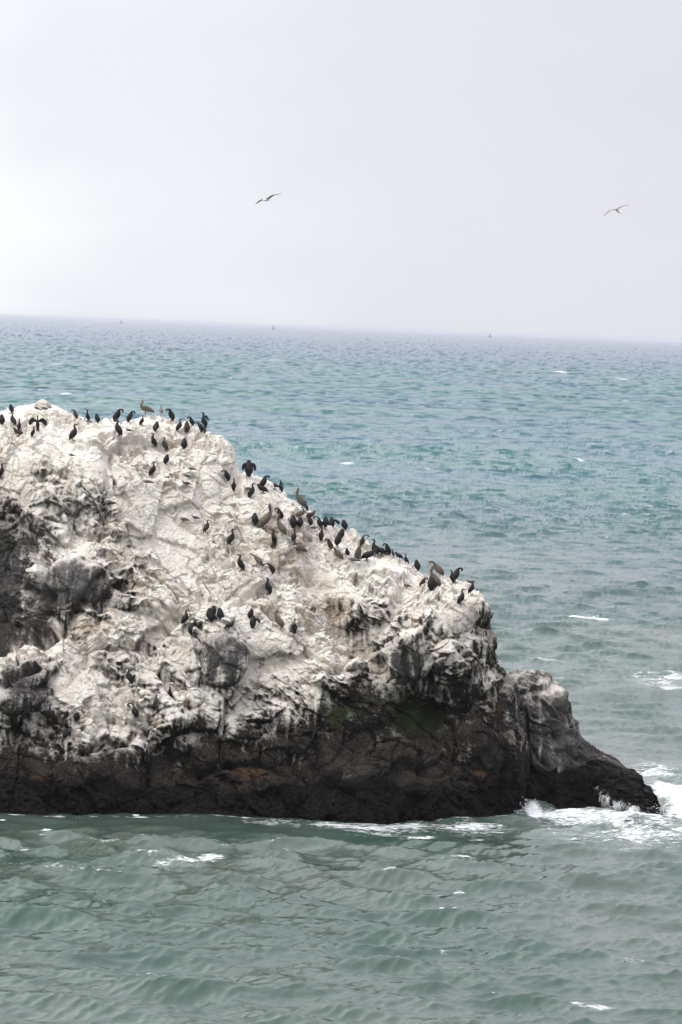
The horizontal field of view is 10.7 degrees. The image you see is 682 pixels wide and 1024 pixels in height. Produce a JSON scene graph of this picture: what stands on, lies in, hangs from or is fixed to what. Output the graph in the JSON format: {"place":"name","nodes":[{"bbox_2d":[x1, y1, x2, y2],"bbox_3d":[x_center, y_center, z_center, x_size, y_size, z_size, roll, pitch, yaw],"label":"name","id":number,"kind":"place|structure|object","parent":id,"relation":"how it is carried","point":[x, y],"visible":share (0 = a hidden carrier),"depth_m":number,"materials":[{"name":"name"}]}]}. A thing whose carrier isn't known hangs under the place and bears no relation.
{"place":"outdoors","nodes":[
{"label":"outdoors","id":0,"kind":"place"},
{"bbox_2d":[256,194,277,203],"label":"gull","id":1,"kind":"object","parent":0,"point":[268,199],"visible":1,"depth_m":167.43,"materials":[{"name":"white"}]},
{"bbox_2d":[0,316,681,1023],"bbox_3d":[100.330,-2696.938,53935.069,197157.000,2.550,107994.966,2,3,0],"label":"sea","id":2,"kind":"structure","parent":0,"point":[530,486],"depth_m":242.55,"materials":[{"name":"liquid"}]},
{"bbox_2d":[0,403,529,823],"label":"guano rock","id":3,"kind":"object","parent":2,"relation":"in","point":[113,565],"visible":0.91,"depth_m":203.87,"materials":[{"name":"white stone"}]},
{"bbox_2d":[0,414,4,424],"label":"cormorant","id":4,"kind":"object","parent":3,"relation":"on","point":[2,419],"visible":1,"depth_m":210.13,"materials":[{"name":"black"}]},
{"bbox_2d":[0,463,5,476],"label":"cormorant","id":5,"kind":"object","parent":3,"relation":"on","point":[1,470],"visible":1,"depth_m":206.50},
{"bbox_2d":[9,404,13,411],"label":"cormorant","id":6,"kind":"object","parent":3,"relation":"on","point":[11,408],"visible":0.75,"depth_m":212.36,"materials":[{"name":"black"}]},
{"bbox_2d":[10,412,16,424],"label":"cormorant","id":7,"kind":"object","parent":3,"relation":"on","point":[13,420],"visible":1,"depth_m":210.05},
{"bbox_2d":[12,428,22,434],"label":"cormorant","id":8,"kind":"object","parent":3,"relation":"on","point":[18,431],"visible":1,"depth_m":209.31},
{"bbox_2d":[29,415,46,430],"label":"cormorant","id":9,"kind":"object","parent":3,"relation":"on","point":[37,421],"visible":1,"depth_m":208.69,"materials":[{"name":"black"}]},
{"bbox_2d":[34,399,50,409],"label":"boulder","id":10,"kind":"object","parent":3,"relation":"on","point":[41,404],"visible":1,"depth_m":212.16,"materials":[{"name":"beige stone"}]},
{"bbox_2d":[48,705,52,718],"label":"cormorant","id":11,"kind":"object","parent":3,"relation":"on","point":[50,713],"visible":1,"depth_m":199.93,"materials":[{"name":"black"}]},
{"bbox_2d":[54,714,63,727],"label":"cormorant","id":12,"kind":"object","parent":3,"relation":"on","point":[60,721],"visible":1,"depth_m":199.97,"materials":[{"name":"black"}]},
{"bbox_2d":[62,729,68,739],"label":"cormorant","id":13,"kind":"object","parent":3,"relation":"on","point":[65,734],"visible":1,"depth_m":199.67,"materials":[{"name":"black"}]},
{"bbox_2d":[69,424,76,440],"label":"cormorant","id":14,"kind":"object","parent":3,"relation":"on","point":[73,434],"visible":1,"depth_m":208.80,"materials":[{"name":"black"}]},
{"bbox_2d":[71,409,77,418],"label":"cormorant","id":15,"kind":"object","parent":3,"relation":"on","point":[75,414],"visible":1,"depth_m":210.68,"materials":[{"name":"black"}]},
{"bbox_2d":[73,712,79,721],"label":"cormorant","id":16,"kind":"object","parent":3,"relation":"on","point":[76,716],"visible":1,"depth_m":200.55,"materials":[{"name":"black"}]},
{"bbox_2d":[86,746,93,756],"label":"cormorant","id":17,"kind":"object","parent":3,"relation":"on","point":[89,750],"visible":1,"depth_m":199.72,"materials":[{"name":"black"}]},
{"bbox_2d":[95,414,99,422],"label":"cormorant","id":18,"kind":"object","parent":3,"relation":"on","point":[97,418],"visible":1,"depth_m":211.03,"materials":[{"name":"black"}]},
{"bbox_2d":[113,409,123,421],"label":"cormorant","id":19,"kind":"object","parent":3,"relation":"on","point":[117,413],"visible":0.9,"depth_m":210.83,"materials":[{"name":"black"}]},
{"bbox_2d":[115,419,122,435],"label":"cormorant","id":20,"kind":"object","parent":3,"relation":"on","point":[118,429],"visible":1,"depth_m":208.39,"materials":[{"name":"black"}]},
{"bbox_2d":[124,668,133,683],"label":"cormorant","id":21,"kind":"object","parent":3,"relation":"on","point":[129,677],"visible":1,"depth_m":201.46,"materials":[{"name":"black"}]},
{"bbox_2d":[126,411,135,422],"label":"cormorant","id":22,"kind":"object","parent":3,"relation":"on","point":[129,416],"visible":1,"depth_m":211.88,"materials":[{"name":"black"}]},
{"bbox_2d":[127,703,138,717],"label":"cormorant","id":23,"kind":"object","parent":3,"relation":"on","point":[135,711],"visible":1,"depth_m":200.68,"materials":[{"name":"black"}]},
{"bbox_2d":[138,399,153,415],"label":"pelican","id":24,"kind":"object","parent":3,"relation":"on","point":[145,408],"visible":0.98,"depth_m":212.80,"materials":[{"name":"brown"}]},
{"bbox_2d":[142,478,153,484],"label":"gull","id":25,"kind":"object","parent":3,"relation":"on","point":[146,481],"visible":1,"depth_m":206.95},
{"bbox_2d":[149,462,155,475],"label":"cormorant","id":26,"kind":"object","parent":3,"relation":"on","point":[152,470],"visible":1,"depth_m":208.08,"materials":[{"name":"black"}]},
{"bbox_2d":[150,433,156,446],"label":"cormorant","id":27,"kind":"object","parent":3,"relation":"on","point":[153,441],"visible":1,"depth_m":209.80,"materials":[{"name":"black"}]},
{"bbox_2d":[153,695,157,707],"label":"cormorant","id":28,"kind":"object","parent":3,"relation":"on","point":[155,701],"visible":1,"depth_m":201.23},
{"bbox_2d":[153,421,158,431],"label":"cormorant","id":29,"kind":"object","parent":3,"relation":"on","point":[155,426],"visible":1,"depth_m":209.87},
{"bbox_2d":[162,437,167,450],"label":"cormorant","id":30,"kind":"object","parent":3,"relation":"on","point":[164,444],"visible":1,"depth_m":209.94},
{"bbox_2d":[163,454,168,464],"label":"cormorant","id":31,"kind":"object","parent":3,"relation":"on","point":[166,459],"visible":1,"depth_m":208.77,"materials":[{"name":"black"}]},
{"bbox_2d":[166,408,174,420],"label":"cormorant","id":32,"kind":"object","parent":3,"relation":"on","point":[171,415],"visible":1,"depth_m":212.33,"materials":[{"name":"black"}]},
{"bbox_2d":[176,419,183,430],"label":"cormorant","id":33,"kind":"object","parent":3,"relation":"on","point":[178,425],"visible":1,"depth_m":210.50,"materials":[{"name":"black"}]},
{"bbox_2d":[181,438,186,448],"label":"cormorant","id":34,"kind":"object","parent":3,"relation":"on","point":[184,443],"visible":1,"depth_m":209.44,"materials":[{"name":"black"}]},
{"bbox_2d":[178,516,189,521],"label":"gull","id":35,"kind":"object","parent":3,"relation":"on","point":[183,518],"visible":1,"depth_m":207.23,"materials":[{"name":"white"}]},
{"bbox_2d":[181,610,188,624],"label":"cormorant","id":36,"kind":"object","parent":3,"relation":"on","point":[185,617],"visible":1,"depth_m":203.15,"materials":[{"name":"black"}]},
{"bbox_2d":[184,421,189,431],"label":"cormorant","id":37,"kind":"object","parent":3,"relation":"on","point":[186,426],"visible":1,"depth_m":211.33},
{"bbox_2d":[187,416,193,425],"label":"cormorant","id":38,"kind":"object","parent":3,"relation":"on","point":[191,420],"visible":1,"depth_m":212.57,"materials":[{"name":"black"}]},
{"bbox_2d":[188,622,194,634],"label":"cormorant","id":39,"kind":"object","parent":3,"relation":"on","point":[190,628],"visible":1,"depth_m":202.79,"materials":[{"name":"black"}]},
{"bbox_2d":[192,422,203,432],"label":"cormorant","id":40,"kind":"object","parent":3,"relation":"on","point":[201,427],"visible":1,"depth_m":211.18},
{"bbox_2d":[200,412,208,427],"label":"cormorant","id":41,"kind":"object","parent":3,"relation":"on","point":[204,421],"visible":1,"depth_m":212.65,"materials":[{"name":"black"}]},
{"bbox_2d":[203,520,210,532],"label":"cormorant","id":42,"kind":"object","parent":3,"relation":"on","point":[205,527],"visible":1,"depth_m":206.76,"materials":[{"name":"black"}]},
{"bbox_2d":[206,608,214,622],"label":"cormorant","id":43,"kind":"object","parent":3,"relation":"on","point":[210,615],"visible":1,"depth_m":202.78,"materials":[{"name":"black"}]},
{"bbox_2d":[211,605,215,614],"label":"cormorant","id":44,"kind":"object","parent":3,"relation":"on","point":[213,607],"visible":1,"depth_m":202.97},
{"bbox_2d":[217,608,223,619],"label":"cormorant","id":45,"kind":"object","parent":3,"relation":"on","point":[220,614],"visible":1,"depth_m":202.91,"materials":[{"name":"black"}]},
{"bbox_2d":[221,470,230,480],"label":"cormorant","id":46,"kind":"object","parent":3,"relation":"on","point":[227,475],"visible":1,"depth_m":209.16,"materials":[{"name":"black"}]},
{"bbox_2d":[224,621,235,628],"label":"cormorant","id":47,"kind":"object","parent":3,"relation":"on","point":[231,624],"visible":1,"depth_m":202.57,"materials":[{"name":"black"}]},
{"bbox_2d":[227,528,236,544],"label":"cormorant","id":48,"kind":"object","parent":3,"relation":"on","point":[231,537],"visible":1,"depth_m":206.14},
{"bbox_2d":[231,478,235,490],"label":"cormorant","id":49,"kind":"object","parent":3,"relation":"on","point":[233,485],"visible":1,"depth_m":209.54,"materials":[{"name":"black"}]},
{"bbox_2d":[237,554,244,570],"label":"cormorant","id":50,"kind":"object","parent":3,"relation":"on","point":[240,563],"visible":1,"depth_m":205.21,"materials":[{"name":"black"}]},
{"bbox_2d":[242,460,255,476],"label":"cormorant","id":51,"kind":"object","parent":3,"relation":"on","point":[248,466],"visible":1,"depth_m":210.76,"materials":[{"name":"black"}]},
{"bbox_2d":[247,609,253,618],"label":"cormorant","id":52,"kind":"object","parent":3,"relation":"on","point":[250,614],"visible":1,"depth_m":203.92,"materials":[{"name":"black"}]},
{"bbox_2d":[248,483,254,497],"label":"cormorant","id":53,"kind":"object","parent":3,"relation":"on","point":[251,491],"visible":1,"depth_m":209.59,"materials":[{"name":"black"}]},
{"bbox_2d":[250,615,259,628],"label":"cormorant","id":54,"kind":"object","parent":3,"relation":"on","point":[253,619],"visible":1,"depth_m":203.49,"materials":[{"name":"black"}]},
{"bbox_2d":[252,513,258,524],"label":"cormorant","id":55,"kind":"object","parent":3,"relation":"on","point":[255,519],"visible":1,"depth_m":207.43,"materials":[{"name":"black"}]},
{"bbox_2d":[249,553,262,565],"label":"pelican","id":56,"kind":"object","parent":3,"relation":"on","point":[258,560],"visible":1,"depth_m":205.88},
{"bbox_2d":[257,483,268,492],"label":"cormorant","id":57,"kind":"object","parent":3,"relation":"on","point":[262,488],"visible":1,"depth_m":210.10,"materials":[{"name":"black"}]},
{"bbox_2d":[260,475,269,485],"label":"cormorant","id":58,"kind":"object","parent":3,"relation":"on","point":[263,481],"visible":1,"depth_m":210.52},
{"bbox_2d":[258,504,272,528],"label":"pelican","id":59,"kind":"object","parent":3,"relation":"on","point":[264,519],"visible":1,"depth_m":207.48,"materials":[{"name":"brown"}]},
{"bbox_2d":[264,577,271,593],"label":"cormorant","id":60,"kind":"object","parent":3,"relation":"on","point":[268,586],"visible":1,"depth_m":205.48,"materials":[{"name":"black"}]},
{"bbox_2d":[262,563,274,574],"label":"cormorant","id":61,"kind":"object","parent":3,"relation":"on","point":[272,568],"visible":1,"depth_m":205.72,"materials":[{"name":"black"}]},
{"bbox_2d":[270,529,276,544],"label":"cormorant","id":62,"kind":"object","parent":3,"relation":"on","point":[274,538],"visible":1,"depth_m":207.55,"materials":[{"name":"black"}]},
{"bbox_2d":[274,508,283,518],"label":"cormorant","id":63,"kind":"object","parent":3,"relation":"on","point":[279,511],"visible":1,"depth_m":208.29,"materials":[{"name":"black"}]},
{"bbox_2d":[274,608,284,628],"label":"pelican","id":64,"kind":"object","parent":3,"relation":"on","point":[279,621],"visible":1,"depth_m":203.89,"materials":[{"name":"brown"}]},
{"bbox_2d":[276,513,286,534],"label":"pelican","id":65,"kind":"object","parent":3,"relation":"on","point":[281,527],"visible":1,"depth_m":207.46,"materials":[{"name":"brown"}]},
{"bbox_2d":[279,480,283,491],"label":"cormorant","id":66,"kind":"object","parent":3,"relation":"on","point":[281,488],"visible":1,"depth_m":211.96,"materials":[{"name":"black"}]},
{"bbox_2d":[281,546,296,555],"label":"pelican","id":67,"kind":"object","parent":3,"relation":"on","point":[286,551],"visible":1,"depth_m":207.33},
{"bbox_2d":[290,515,296,527],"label":"cormorant","id":68,"kind":"object","parent":3,"relation":"on","point":[293,522],"visible":1,"depth_m":208.56,"materials":[{"name":"black"}]},
{"bbox_2d":[291,528,296,541],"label":"cormorant","id":69,"kind":"object","parent":3,"relation":"on","point":[293,536],"visible":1,"depth_m":207.65,"materials":[{"name":"black"}]},
{"bbox_2d":[292,618,296,633],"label":"cormorant","id":70,"kind":"object","parent":3,"relation":"on","point":[294,627],"visible":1,"depth_m":204.02,"materials":[{"name":"black"}]},
{"bbox_2d":[292,540,306,552],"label":"pelican","id":71,"kind":"object","parent":3,"relation":"on","point":[300,547],"visible":1,"depth_m":207.61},
{"bbox_2d":[297,517,302,527],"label":"cormorant","id":72,"kind":"object","parent":3,"relation":"on","point":[300,522],"visible":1,"depth_m":208.78,"materials":[{"name":"black"}]},
{"bbox_2d":[295,508,304,515],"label":"pelican","id":73,"kind":"object","parent":3,"relation":"on","point":[299,513],"visible":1,"depth_m":209.38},
{"bbox_2d":[295,487,306,507],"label":"pelican","id":74,"kind":"object","parent":3,"relation":"on","point":[300,500],"visible":1,"depth_m":209.50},
{"bbox_2d":[302,522,311,542],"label":"pelican","id":75,"kind":"object","parent":3,"relation":"on","point":[307,535],"visible":1,"depth_m":208.49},
{"bbox_2d":[308,516,312,525],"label":"cormorant","id":76,"kind":"object","parent":3,"relation":"on","point":[310,521],"visible":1,"depth_m":209.34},
{"bbox_2d":[306,511,315,517],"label":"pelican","id":77,"kind":"object","parent":3,"relation":"on","point":[311,514],"visible":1,"depth_m":210.82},
{"bbox_2d":[313,516,322,527],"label":"cormorant","id":78,"kind":"object","parent":3,"relation":"on","point":[319,522],"visible":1,"depth_m":210.40,"materials":[{"name":"black"}]},
{"bbox_2d":[318,526,323,540],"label":"cormorant","id":79,"kind":"object","parent":3,"relation":"on","point":[321,535],"visible":1,"depth_m":209.26,"materials":[{"name":"black"}]},
{"bbox_2d":[323,516,328,526],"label":"cormorant","id":80,"kind":"object","parent":3,"relation":"on","point":[325,521],"visible":1,"depth_m":210.38,"materials":[{"name":"black"}]},
{"bbox_2d":[325,538,332,549],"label":"cormorant","id":81,"kind":"object","parent":3,"relation":"on","point":[329,544],"visible":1,"depth_m":208.55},
{"bbox_2d":[328,517,339,526],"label":"cormorant","id":82,"kind":"object","parent":3,"relation":"on","point":[332,520],"visible":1,"depth_m":211.14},
{"bbox_2d":[331,547,342,559],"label":"pelican","id":83,"kind":"object","parent":3,"relation":"on","point":[338,553],"visible":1,"depth_m":208.01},
{"bbox_2d":[334,534,341,546],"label":"cormorant","id":84,"kind":"object","parent":3,"relation":"on","point":[338,539],"visible":1,"depth_m":208.39,"materials":[{"name":"black"}]},
{"bbox_2d":[337,528,344,540],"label":"cormorant","id":85,"kind":"object","parent":3,"relation":"on","point":[341,532],"visible":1,"depth_m":209.97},
{"bbox_2d":[341,519,347,529],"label":"cormorant","id":86,"kind":"object","parent":3,"relation":"on","point":[344,524],"visible":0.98,"depth_m":212.00,"materials":[{"name":"black"}]},
{"bbox_2d":[345,555,360,563],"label":"gull","id":87,"kind":"object","parent":3,"relation":"on","point":[351,558],"visible":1,"depth_m":208.09,"materials":[{"name":"white"}]},
{"bbox_2d":[354,539,361,558],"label":"pelican","id":88,"kind":"object","parent":3,"relation":"on","point":[357,553],"visible":1,"depth_m":208.34,"materials":[{"name":"brown"}]},
{"bbox_2d":[360,534,368,546],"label":"cormorant","id":89,"kind":"object","parent":3,"relation":"on","point":[362,540],"visible":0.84,"depth_m":211.06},
{"bbox_2d":[360,549,376,560],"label":"cormorant","id":90,"kind":"object","parent":3,"relation":"on","point":[367,554],"visible":1,"depth_m":209.03,"materials":[{"name":"black"}]},
{"bbox_2d":[371,539,378,555],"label":"cormorant","id":91,"kind":"object","parent":3,"relation":"on","point":[373,546],"visible":0.97,"depth_m":212.10,"materials":[{"name":"black"}]},
{"bbox_2d":[376,545,387,553],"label":"cormorant","id":92,"kind":"object","parent":3,"relation":"on","point":[381,550],"visible":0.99,"depth_m":212.18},
{"bbox_2d":[383,543,390,554],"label":"cormorant","id":93,"kind":"object","parent":3,"relation":"on","point":[388,549],"visible":1,"depth_m":211.99,"materials":[{"name":"black"}]},
{"bbox_2d":[395,552,403,558],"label":"cormorant","id":94,"kind":"object","parent":3,"relation":"on","point":[398,555],"visible":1,"depth_m":211.69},
{"bbox_2d":[414,560,420,570],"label":"cormorant","id":95,"kind":"object","parent":3,"relation":"on","point":[417,565],"visible":1,"depth_m":211.04,"materials":[{"name":"black"}]},
{"bbox_2d":[419,577,427,586],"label":"cormorant","id":96,"kind":"object","parent":3,"relation":"on","point":[422,582],"visible":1,"depth_m":207.68,"materials":[{"name":"black"}]},
{"bbox_2d":[427,576,435,590],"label":"cormorant","id":97,"kind":"object","parent":3,"relation":"on","point":[431,584],"visible":1,"depth_m":205.73,"materials":[{"name":"black"}]},
{"bbox_2d":[429,565,440,587],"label":"pelican","id":98,"kind":"object","parent":3,"relation":"on","point":[436,578],"visible":1,"depth_m":205.91,"materials":[{"name":"brown"}]},
{"bbox_2d":[429,561,443,576],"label":"pelican","id":99,"kind":"object","parent":3,"relation":"on","point":[438,568],"visible":0.96,"depth_m":209.95,"materials":[{"name":"brown"}]},
{"bbox_2d":[449,570,454,582],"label":"cormorant","id":100,"kind":"object","parent":3,"relation":"on","point":[452,578],"visible":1,"depth_m":208.54,"materials":[{"name":"black"}]},
{"bbox_2d":[453,567,462,581],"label":"cormorant","id":101,"kind":"object","parent":3,"relation":"on","point":[456,572],"visible":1,"depth_m":209.98,"materials":[{"name":"black"}]},
{"bbox_2d":[457,589,464,604],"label":"cormorant","id":102,"kind":"object","parent":3,"relation":"on","point":[460,599],"visible":1,"depth_m":204.51,"materials":[{"name":"black"}]},
{"bbox_2d":[468,581,475,593],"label":"cormorant","id":103,"kind":"object","parent":3,"relation":"on","point":[470,588],"visible":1,"depth_m":205.43,"materials":[{"name":"black"}]},
{"bbox_2d":[509,669,661,814],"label":"dark rock","id":104,"kind":"object","parent":2,"relation":"in","point":[570,767],"visible":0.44,"depth_m":211.16,"materials":[{"name":"black stone"}]},
{"bbox_2d":[520,783,673,819],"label":"spray","id":105,"kind":"object","parent":2,"relation":"on","point":[617,818],"visible":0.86,"depth_m":206.20,"materials":[{"name":"white liquid"}]},
{"bbox_2d":[0,0,681,341],"label":"sky","id":106,"kind":"structure","parent":0,"point":[438,166],"materials":[{"name":"white"}]},
{"bbox_2d":[605,205,628,214],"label":"gull","id":107,"kind":"object","parent":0,"point":[618,211],"visible":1,"depth_m":167.41,"materials":[{"name":"white"}]}
]}

